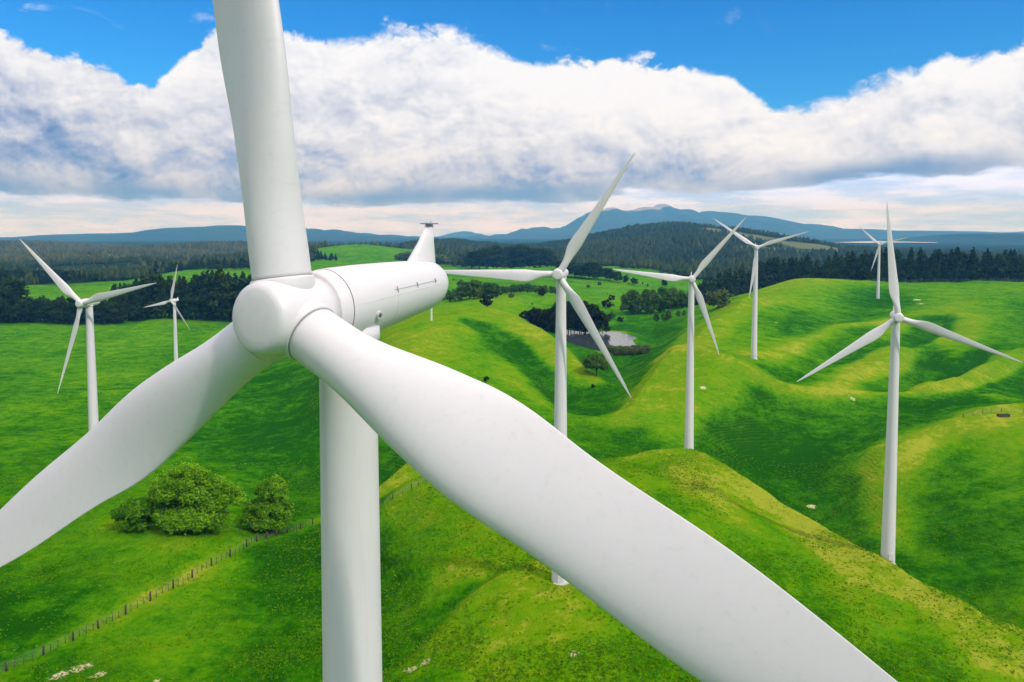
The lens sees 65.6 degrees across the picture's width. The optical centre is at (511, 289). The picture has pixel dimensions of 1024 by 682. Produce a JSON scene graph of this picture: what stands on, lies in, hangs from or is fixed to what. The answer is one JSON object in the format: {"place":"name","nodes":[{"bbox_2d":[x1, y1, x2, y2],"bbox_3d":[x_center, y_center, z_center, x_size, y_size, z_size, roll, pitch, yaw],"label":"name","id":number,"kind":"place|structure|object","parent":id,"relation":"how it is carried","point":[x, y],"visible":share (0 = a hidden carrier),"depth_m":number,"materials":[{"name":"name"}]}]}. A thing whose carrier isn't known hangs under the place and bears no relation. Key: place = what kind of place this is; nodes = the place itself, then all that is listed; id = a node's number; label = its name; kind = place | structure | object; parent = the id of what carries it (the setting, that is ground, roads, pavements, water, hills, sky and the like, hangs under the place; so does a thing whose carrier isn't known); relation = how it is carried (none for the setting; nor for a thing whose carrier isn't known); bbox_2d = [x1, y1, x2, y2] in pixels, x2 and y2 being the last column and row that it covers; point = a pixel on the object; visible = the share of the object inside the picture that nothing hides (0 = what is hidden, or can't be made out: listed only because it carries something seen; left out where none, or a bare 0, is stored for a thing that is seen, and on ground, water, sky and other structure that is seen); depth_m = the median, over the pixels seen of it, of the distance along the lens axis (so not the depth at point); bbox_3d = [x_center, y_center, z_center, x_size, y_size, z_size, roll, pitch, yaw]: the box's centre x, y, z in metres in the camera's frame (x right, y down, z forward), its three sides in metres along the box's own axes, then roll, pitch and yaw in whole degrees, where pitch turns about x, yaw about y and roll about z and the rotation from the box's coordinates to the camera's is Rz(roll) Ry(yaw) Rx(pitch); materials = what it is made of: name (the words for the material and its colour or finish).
{"place":"outdoors","nodes":[
{"label":"outdoors","id":0,"kind":"place"},
{"bbox_2d":[0,244,242,259],"bbox_3d":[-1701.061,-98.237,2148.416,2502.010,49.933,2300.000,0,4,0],"label":"hills","id":1,"kind":"structure","parent":0,"point":[151,252],"depth_m":2199.51,"materials":[{"name":"green plant"}]},
{"bbox_2d":[0,239,247,262],"bbox_3d":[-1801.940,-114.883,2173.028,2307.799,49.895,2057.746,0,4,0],"label":"forest","id":2,"kind":"object","parent":1,"relation":"on","point":[13,248],"visible":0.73,"depth_m":2089.18,"materials":[{"name":"green plant"}]},
{"bbox_2d":[0,225,419,240],"bbox_3d":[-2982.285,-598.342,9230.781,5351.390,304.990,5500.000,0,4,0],"label":"mountain","id":3,"kind":"structure","parent":0,"point":[223,233],"depth_m":7837.75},
{"bbox_2d":[438,231,482,236],"bbox_3d":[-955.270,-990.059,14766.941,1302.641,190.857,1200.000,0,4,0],"label":"mountain","id":4,"kind":"structure","parent":0,"point":[462,234],"depth_m":14514.43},
{"bbox_2d":[0,237,1023,681],"bbox_3d":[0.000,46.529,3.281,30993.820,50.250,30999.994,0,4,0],"label":"ground","id":5,"kind":"structure","parent":0,"point":[768,407],"depth_m":207.03,"materials":[{"name":"green plant"}]},
{"bbox_2d":[1,284,24,322],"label":"pine tree","id":6,"kind":"object","parent":5,"relation":"on","point":[14,299],"visible":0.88,"depth_m":583.23,"materials":[{"name":"green plant"}]},
{"bbox_2d":[0,285,28,322],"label":"pine tree","id":7,"kind":"object","parent":5,"relation":"on","point":[6,290],"visible":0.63,"depth_m":581.57,"materials":[{"name":"green plant"}]},
{"bbox_2d":[0,280,30,320],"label":"pine tree","id":8,"kind":"object","parent":5,"relation":"on","point":[20,285],"visible":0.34,"depth_m":591.87,"materials":[{"name":"green plant"}]},
{"bbox_2d":[19,298,36,322],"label":"pine tree","id":9,"kind":"object","parent":5,"relation":"on","point":[29,302],"visible":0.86,"depth_m":582.47,"materials":[{"name":"green plant"}]},
{"bbox_2d":[28,298,44,322],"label":"pine tree","id":10,"kind":"object","parent":5,"relation":"on","point":[35,310],"visible":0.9,"depth_m":582.82,"materials":[{"name":"green plant"}]},
{"bbox_2d":[42,297,71,323],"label":"pine tree","id":11,"kind":"object","parent":5,"relation":"on","point":[49,308],"visible":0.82,"depth_m":580.73,"materials":[{"name":"green plant"}]},
{"bbox_2d":[20,239,155,430],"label":"wind turbine","id":12,"kind":"object","parent":5,"relation":"on","point":[88,304],"visible":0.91,"depth_m":184.39,"materials":[{"name":"paint"}]},
{"bbox_2d":[97,300,114,324],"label":"pine tree","id":13,"kind":"object","parent":5,"relation":"on","point":[107,317],"visible":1,"depth_m":583.50,"materials":[{"name":"green plant"}]},
{"bbox_2d":[112,300,128,323],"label":"pine tree","id":14,"kind":"object","parent":5,"relation":"on","point":[120,315],"visible":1,"depth_m":588.67,"materials":[{"name":"green plant"}]},
{"bbox_2d":[114,293,133,313],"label":"pine tree","id":15,"kind":"object","parent":5,"relation":"on","point":[124,298],"visible":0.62,"depth_m":597.93,"materials":[{"name":"green plant"}]},
{"bbox_2d":[0,248,248,284],"bbox_3d":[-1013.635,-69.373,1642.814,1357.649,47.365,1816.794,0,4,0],"label":"forest","id":16,"kind":"object","parent":5,"relation":"on","point":[128,271],"visible":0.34,"depth_m":1169.10,"materials":[{"name":"green plant"}]},
{"bbox_2d":[109,496,160,532],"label":"tree","id":17,"kind":"object","parent":5,"relation":"on","point":[133,511],"visible":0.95,"depth_m":155.38,"materials":[{"name":"green plant"}]},
{"bbox_2d":[127,289,148,320],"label":"pine tree","id":18,"kind":"object","parent":5,"relation":"on","point":[134,307],"visible":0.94,"depth_m":597.21,"materials":[{"name":"green plant"}]},
{"bbox_2d":[134,287,153,319],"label":"pine tree","id":19,"kind":"object","parent":5,"relation":"on","point":[140,307],"visible":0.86,"depth_m":596.58,"materials":[{"name":"green plant"}]},
{"bbox_2d":[142,268,168,318],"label":"pine tree","id":20,"kind":"object","parent":5,"relation":"on","point":[153,289],"visible":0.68,"depth_m":597.44,"materials":[{"name":"green plant"}]},
{"bbox_2d":[0,517,312,671],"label":"wire fence","id":21,"kind":"object","parent":5,"relation":"on","point":[43,648],"visible":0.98,"depth_m":128.45,"materials":[{"name":"brown wood"}]},
{"bbox_2d":[151,280,171,318],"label":"pine tree","id":22,"kind":"object","parent":5,"relation":"on","point":[160,295],"visible":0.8,"depth_m":598.41,"materials":[{"name":"green plant"}]},
{"bbox_2d":[146,264,188,360],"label":"wind turbine","id":23,"kind":"object","parent":5,"relation":"on","point":[173,301],"visible":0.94,"depth_m":388.15,"materials":[{"name":"paint"}]},
{"bbox_2d":[161,275,175,317],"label":"pine tree","id":24,"kind":"object","parent":5,"relation":"on","point":[169,286],"visible":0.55,"depth_m":601.25,"materials":[{"name":"green plant"}]},
{"bbox_2d":[169,281,188,318],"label":"pine tree","id":25,"kind":"object","parent":5,"relation":"on","point":[180,307],"visible":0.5,"depth_m":598.42,"materials":[{"name":"green plant"}]},
{"bbox_2d":[173,283,198,319],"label":"pine tree","id":26,"kind":"object","parent":5,"relation":"on","point":[191,290],"visible":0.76,"depth_m":596.57,"materials":[{"name":"green plant"}]},
{"bbox_2d":[177,274,206,319],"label":"pine tree","id":27,"kind":"object","parent":5,"relation":"on","point":[195,282],"visible":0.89,"depth_m":596.79,"materials":[{"name":"green plant"}]},
{"bbox_2d":[143,460,249,534],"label":"tree","id":28,"kind":"object","parent":5,"relation":"on","point":[180,503],"visible":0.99,"depth_m":154.66,"materials":[{"name":"green plant"}]},
{"bbox_2d":[194,271,212,319],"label":"pine tree","id":29,"kind":"object","parent":5,"relation":"on","point":[202,277],"visible":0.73,"depth_m":600.62,"materials":[{"name":"green plant"}]},
{"bbox_2d":[205,262,226,320],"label":"pine tree","id":30,"kind":"object","parent":5,"relation":"on","point":[219,276],"visible":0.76,"depth_m":598.34,"materials":[{"name":"green plant"}]},
{"bbox_2d":[216,276,234,320],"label":"pine tree","id":31,"kind":"object","parent":5,"relation":"on","point":[226,281],"visible":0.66,"depth_m":596.86,"materials":[{"name":"green plant"}]},
{"bbox_2d":[215,281,241,320],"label":"pine tree","id":32,"kind":"object","parent":5,"relation":"on","point":[228,296],"visible":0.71,"depth_m":594.93,"materials":[{"name":"green plant"}]},
{"bbox_2d":[229,277,247,308],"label":"pine tree","id":33,"kind":"object","parent":5,"relation":"on","point":[239,284],"visible":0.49,"depth_m":597.02,"materials":[{"name":"green plant"}]},
{"bbox_2d":[235,473,294,530],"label":"tree","id":34,"kind":"object","parent":5,"relation":"on","point":[263,510],"visible":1,"depth_m":165.50,"materials":[{"name":"green plant"}]},
{"bbox_2d":[0,0,896,681],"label":"wind turbine","id":35,"kind":"object","parent":5,"relation":"on","point":[682,592],"visible":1,"depth_m":15.76,"materials":[{"name":"paint"}]},
{"bbox_2d":[459,282,473,299],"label":"broadleaf tree","id":36,"kind":"object","parent":5,"relation":"on","point":[466,285],"visible":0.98,"depth_m":557.53,"materials":[{"name":"green plant"}]},
{"bbox_2d":[461,251,479,268],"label":"dark tree","id":37,"kind":"object","parent":5,"relation":"on","point":[468,256],"visible":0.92,"depth_m":1244.43,"materials":[{"name":"green plant"}]},
{"bbox_2d":[469,250,489,268],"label":"dark tree","id":38,"kind":"object","parent":5,"relation":"on","point":[479,254],"visible":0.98,"depth_m":1241.82,"materials":[{"name":"green plant"}]},
{"bbox_2d":[478,294,493,306],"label":"scrub bush","id":39,"kind":"object","parent":5,"relation":"on","point":[485,301],"visible":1,"depth_m":500.37,"materials":[{"name":"green plant"}]},
{"bbox_2d":[494,248,508,267],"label":"dark tree","id":40,"kind":"object","parent":5,"relation":"on","point":[502,256],"visible":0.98,"depth_m":1241.14,"materials":[{"name":"green plant"}]},
{"bbox_2d":[509,247,528,267],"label":"dark tree","id":41,"kind":"object","parent":5,"relation":"on","point":[515,258],"visible":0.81,"depth_m":1241.46,"materials":[{"name":"green plant"}]},
{"bbox_2d":[513,244,532,267],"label":"dark tree","id":42,"kind":"object","parent":5,"relation":"on","point":[523,253],"visible":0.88,"depth_m":1241.04,"materials":[{"name":"green plant"}]},
{"bbox_2d":[526,307,543,323],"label":"tree","id":43,"kind":"object","parent":5,"relation":"on","point":[533,311],"visible":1,"depth_m":449.21,"materials":[{"name":"green plant"}]},
{"bbox_2d":[527,249,542,267],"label":"dark tree","id":44,"kind":"object","parent":5,"relation":"on","point":[533,252],"visible":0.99,"depth_m":1242.34,"materials":[{"name":"green plant"}]},
{"bbox_2d":[444,152,635,585],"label":"wind turbine","id":45,"kind":"object","parent":5,"relation":"on","point":[559,275],"visible":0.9,"depth_m":108.08,"materials":[{"name":"paint"}]},
{"bbox_2d":[540,250,554,266],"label":"dark tree","id":46,"kind":"object","parent":5,"relation":"on","point":[550,257],"visible":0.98,"depth_m":1243.36,"materials":[{"name":"green plant"}]},
{"bbox_2d":[542,309,555,331],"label":"tree","id":47,"kind":"object","parent":5,"relation":"on","point":[549,321],"visible":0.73,"depth_m":449.85,"materials":[{"name":"green plant"}]},
{"bbox_2d":[566,303,580,332],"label":"tree","id":48,"kind":"object","parent":5,"relation":"on","point":[568,320],"visible":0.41,"depth_m":448.31,"materials":[{"name":"green plant"}]},
{"bbox_2d":[583,262,594,278],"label":"dark tree","id":49,"kind":"object","parent":5,"relation":"on","point":[589,273],"visible":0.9,"depth_m":952.10,"materials":[{"name":"green plant"}]},
{"bbox_2d":[576,304,604,332],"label":"tree","id":50,"kind":"object","parent":5,"relation":"on","point":[596,313],"visible":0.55,"depth_m":447.73,"materials":[{"name":"green plant"}]},
{"bbox_2d":[581,352,608,375],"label":"broadleaf tree","id":51,"kind":"object","parent":5,"relation":"on","point":[597,361],"visible":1,"depth_m":296.42,"materials":[{"name":"green plant"}]},
{"bbox_2d":[594,311,611,332],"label":"tree","id":52,"kind":"object","parent":5,"relation":"on","point":[606,318],"visible":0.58,"depth_m":451.24,"materials":[{"name":"green plant"}]},
{"bbox_2d":[618,294,632,313],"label":"broadleaf tree","id":53,"kind":"object","parent":5,"relation":"on","point":[626,304],"visible":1,"depth_m":562.93,"materials":[{"name":"green plant"}]},
{"bbox_2d":[627,290,641,314],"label":"broadleaf tree","id":54,"kind":"object","parent":5,"relation":"on","point":[633,293],"visible":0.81,"depth_m":562.02,"materials":[{"name":"green plant"}]},
{"bbox_2d":[632,293,642,312],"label":"broadleaf tree","id":55,"kind":"object","parent":5,"relation":"on","point":[639,299],"visible":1,"depth_m":559.59,"materials":[{"name":"green plant"}]},
{"bbox_2d":[641,289,653,313],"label":"broadleaf tree","id":56,"kind":"object","parent":5,"relation":"on","point":[646,293],"visible":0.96,"depth_m":558.84,"materials":[{"name":"green plant"}]},
{"bbox_2d":[653,287,667,312],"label":"broadleaf tree","id":57,"kind":"object","parent":5,"relation":"on","point":[661,300],"visible":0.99,"depth_m":557.14,"materials":[{"name":"green plant"}]},
{"bbox_2d":[308,241,1023,281],"bbox_3d":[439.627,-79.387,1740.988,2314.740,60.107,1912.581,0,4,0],"label":"forest","id":58,"kind":"object","parent":5,"relation":"on","point":[710,270],"visible":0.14,"depth_m":1256.98,"materials":[{"name":"green plant"}]},
{"bbox_2d":[664,290,678,309],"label":"broadleaf tree","id":59,"kind":"object","parent":5,"relation":"on","point":[671,299],"visible":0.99,"depth_m":557.16,"materials":[{"name":"green plant"}]},
{"bbox_2d":[613,217,745,448],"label":"wind turbine","id":60,"kind":"object","parent":5,"relation":"on","point":[689,409],"visible":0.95,"depth_m":185.11,"materials":[{"name":"paint"}]},
{"bbox_2d":[701,277,711,302],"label":"pine tree","id":61,"kind":"object","parent":5,"relation":"on","point":[704,288],"visible":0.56,"depth_m":646.71,"materials":[{"name":"green plant"}]},
{"bbox_2d":[713,272,723,293],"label":"pine tree","id":62,"kind":"object","parent":5,"relation":"on","point":[719,284],"visible":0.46,"depth_m":663.48,"materials":[{"name":"green plant"}]},
{"bbox_2d":[705,287,733,307],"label":"broadleaf tree","id":63,"kind":"object","parent":5,"relation":"on","point":[722,295],"visible":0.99,"depth_m":460.34,"materials":[{"name":"green plant"}]},
{"bbox_2d":[722,271,736,296],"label":"pine tree","id":64,"kind":"object","parent":5,"relation":"on","point":[728,284],"visible":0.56,"depth_m":669.40,"materials":[{"name":"green plant"}]},
{"bbox_2d":[730,269,743,295],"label":"pine tree","id":65,"kind":"object","parent":5,"relation":"on","point":[736,281],"visible":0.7,"depth_m":678.40,"materials":[{"name":"green plant"}]},
{"bbox_2d":[738,264,752,294],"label":"pine tree","id":66,"kind":"object","parent":5,"relation":"on","point":[744,283],"visible":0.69,"depth_m":683.79,"materials":[{"name":"green plant"}]},
{"bbox_2d":[716,220,808,359],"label":"wind turbine","id":67,"kind":"object","parent":5,"relation":"on","point":[754,279],"visible":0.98,"depth_m":289.58,"materials":[{"name":"paint"}]},
{"bbox_2d":[758,260,769,288],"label":"pine tree","id":68,"kind":"object","parent":5,"relation":"on","point":[763,280],"visible":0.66,"depth_m":685.63,"materials":[{"name":"green plant"}]},
{"bbox_2d":[763,258,779,286],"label":"pine tree","id":69,"kind":"object","parent":5,"relation":"on","point":[769,268],"visible":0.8,"depth_m":687.87,"materials":[{"name":"green plant"}]},
{"bbox_2d":[771,257,785,283],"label":"pine tree","id":70,"kind":"object","parent":5,"relation":"on","point":[778,268],"visible":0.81,"depth_m":687.53,"materials":[{"name":"green plant"}]},
{"bbox_2d":[786,258,798,279],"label":"pine tree","id":71,"kind":"object","parent":5,"relation":"on","point":[793,271],"visible":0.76,"depth_m":686.58,"materials":[{"name":"green plant"}]},
{"bbox_2d":[798,257,812,277],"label":"pine tree","id":72,"kind":"object","parent":5,"relation":"on","point":[805,271],"visible":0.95,"depth_m":664.89,"materials":[{"name":"green plant"}]},
{"bbox_2d":[821,254,834,278],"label":"pine tree","id":73,"kind":"object","parent":5,"relation":"on","point":[830,272],"visible":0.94,"depth_m":664.78,"materials":[{"name":"green plant"}]},
{"bbox_2d":[832,256,842,278],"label":"pine tree","id":74,"kind":"object","parent":5,"relation":"on","point":[837,274],"visible":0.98,"depth_m":668.70,"materials":[{"name":"green plant"}]},
{"bbox_2d":[840,252,855,279],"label":"pine tree","id":75,"kind":"object","parent":5,"relation":"on","point":[848,271],"visible":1,"depth_m":667.46,"materials":[{"name":"green plant"}]},
{"bbox_2d":[849,256,863,279],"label":"pine tree","id":76,"kind":"object","parent":5,"relation":"on","point":[855,261],"visible":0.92,"depth_m":665.27,"materials":[{"name":"green plant"}]},
{"bbox_2d":[855,254,867,280],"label":"pine tree","id":77,"kind":"object","parent":5,"relation":"on","point":[864,273],"visible":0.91,"depth_m":666.79,"materials":[{"name":"green plant"}]},
{"bbox_2d":[865,255,875,279],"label":"pine tree","id":78,"kind":"object","parent":5,"relation":"on","point":[871,273],"visible":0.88,"depth_m":667.99,"materials":[{"name":"green plant"}]},
{"bbox_2d":[872,250,887,277],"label":"pine tree","id":79,"kind":"object","parent":5,"relation":"on","point":[882,263],"visible":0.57,"depth_m":666.82,"materials":[{"name":"green plant"}]},
{"bbox_2d":[859,226,907,298],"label":"wind turbine","id":80,"kind":"object","parent":5,"relation":"on","point":[878,273],"visible":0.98,"depth_m":549.22,"materials":[{"name":"paint"}]},
{"bbox_2d":[896,255,906,281],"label":"pine tree","id":81,"kind":"object","parent":5,"relation":"on","point":[900,269],"visible":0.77,"depth_m":665.75,"materials":[{"name":"green plant"}]},
{"bbox_2d":[797,203,1022,563],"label":"wind turbine","id":82,"kind":"object","parent":5,"relation":"on","point":[888,536],"visible":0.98,"depth_m":131.66,"materials":[{"name":"paint"}]},
{"bbox_2d":[904,247,922,282],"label":"pine tree","id":83,"kind":"object","parent":5,"relation":"on","point":[912,266],"visible":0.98,"depth_m":665.40,"materials":[{"name":"green plant"}]},
{"bbox_2d":[914,247,932,281],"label":"pine tree","id":84,"kind":"object","parent":5,"relation":"on","point":[919,260],"visible":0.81,"depth_m":667.80,"materials":[{"name":"green plant"}]},
{"bbox_2d":[918,256,932,281],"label":"pine tree","id":85,"kind":"object","parent":5,"relation":"on","point":[927,274],"visible":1,"depth_m":665.00,"materials":[{"name":"green plant"}]},
{"bbox_2d":[929,256,940,281],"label":"pine tree","id":86,"kind":"object","parent":5,"relation":"on","point":[934,268],"visible":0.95,"depth_m":665.83,"materials":[{"name":"green plant"}]},
{"bbox_2d":[927,249,953,281],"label":"tree","id":87,"kind":"object","parent":5,"relation":"on","point":[938,254],"visible":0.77,"depth_m":669.51,"materials":[{"name":"green plant"}]},
{"bbox_2d":[944,249,958,281],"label":"pine tree","id":88,"kind":"object","parent":5,"relation":"on","point":[951,257],"visible":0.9,"depth_m":668.48,"materials":[{"name":"green plant"}]},
{"bbox_2d":[949,247,965,282],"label":"pine tree","id":89,"kind":"object","parent":5,"relation":"on","point":[957,271],"visible":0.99,"depth_m":664.27,"materials":[{"name":"green plant"}]},
{"bbox_2d":[965,247,980,280],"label":"pine tree","id":90,"kind":"object","parent":5,"relation":"on","point":[972,267],"visible":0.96,"depth_m":666.78,"materials":[{"name":"green plant"}]},
{"bbox_2d":[978,252,991,280],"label":"pine tree","id":91,"kind":"object","parent":5,"relation":"on","point":[984,262],"visible":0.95,"depth_m":666.31,"materials":[{"name":"green plant"}]},
{"bbox_2d":[988,253,1010,280],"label":"tree","id":92,"kind":"object","parent":5,"relation":"on","point":[1000,270],"visible":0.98,"depth_m":661.45,"materials":[{"name":"green plant"}]},
{"bbox_2d":[996,249,1013,280],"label":"pine tree","id":93,"kind":"object","parent":5,"relation":"on","point":[1009,270],"visible":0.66,"depth_m":664.56,"materials":[{"name":"green plant"}]},
{"bbox_2d":[1008,249,1022,281],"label":"pine tree","id":94,"kind":"object","parent":5,"relation":"on","point":[1015,258],"visible":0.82,"depth_m":667.67,"materials":[{"name":"green plant"}]},
{"bbox_2d":[1010,254,1023,281],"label":"pine tree","id":95,"kind":"object","parent":5,"relation":"on","point":[1019,268],"visible":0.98,"depth_m":666.40,"materials":[{"name":"green plant"}]},
{"bbox_2d":[0,0,1023,236],"label":"sky","id":96,"kind":"structure","parent":0,"point":[485,117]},
{"bbox_2d":[566,330,635,350],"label":"pond water","id":97,"kind":"structure","parent":0,"point":[586,339],"depth_m":426.11,"materials":[{"name":"grey liquid"}]},
{"bbox_2d":[458,227,843,264],"bbox_3d":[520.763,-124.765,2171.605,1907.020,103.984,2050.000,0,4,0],"label":"hills","id":98,"kind":"structure","parent":0,"point":[797,246],"depth_m":1975.28,"materials":[{"name":"green plant"}]},
{"bbox_2d":[401,221,1023,266],"bbox_3d":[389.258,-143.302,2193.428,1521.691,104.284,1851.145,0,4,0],"label":"forest","id":99,"kind":"object","parent":98,"relation":"on","point":[646,240],"visible":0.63,"depth_m":1826.16,"materials":[{"name":"green plant"}]},
{"bbox_2d":[457,204,939,239],"bbox_3d":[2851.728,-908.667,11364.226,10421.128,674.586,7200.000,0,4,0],"label":"mountain","id":100,"kind":"structure","parent":0,"point":[610,218],"depth_m":10121.74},
{"bbox_2d":[835,241,936,242],"bbox_3d":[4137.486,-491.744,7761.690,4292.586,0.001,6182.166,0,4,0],"label":"field","id":101,"kind":"structure","parent":0,"point":[881,242],"depth_m":4934.76,"materials":[{"name":"green plant"}]},
{"bbox_2d":[849,233,1023,244],"bbox_3d":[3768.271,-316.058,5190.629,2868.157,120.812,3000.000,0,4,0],"label":"hills","id":102,"kind":"structure","parent":0,"point":[1010,238],"depth_m":4949.91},
{"bbox_2d":[876,230,1023,234],"bbox_3d":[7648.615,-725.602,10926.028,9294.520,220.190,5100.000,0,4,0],"label":"mountain","id":103,"kind":"structure","parent":0,"point":[918,232],"depth_m":10139.19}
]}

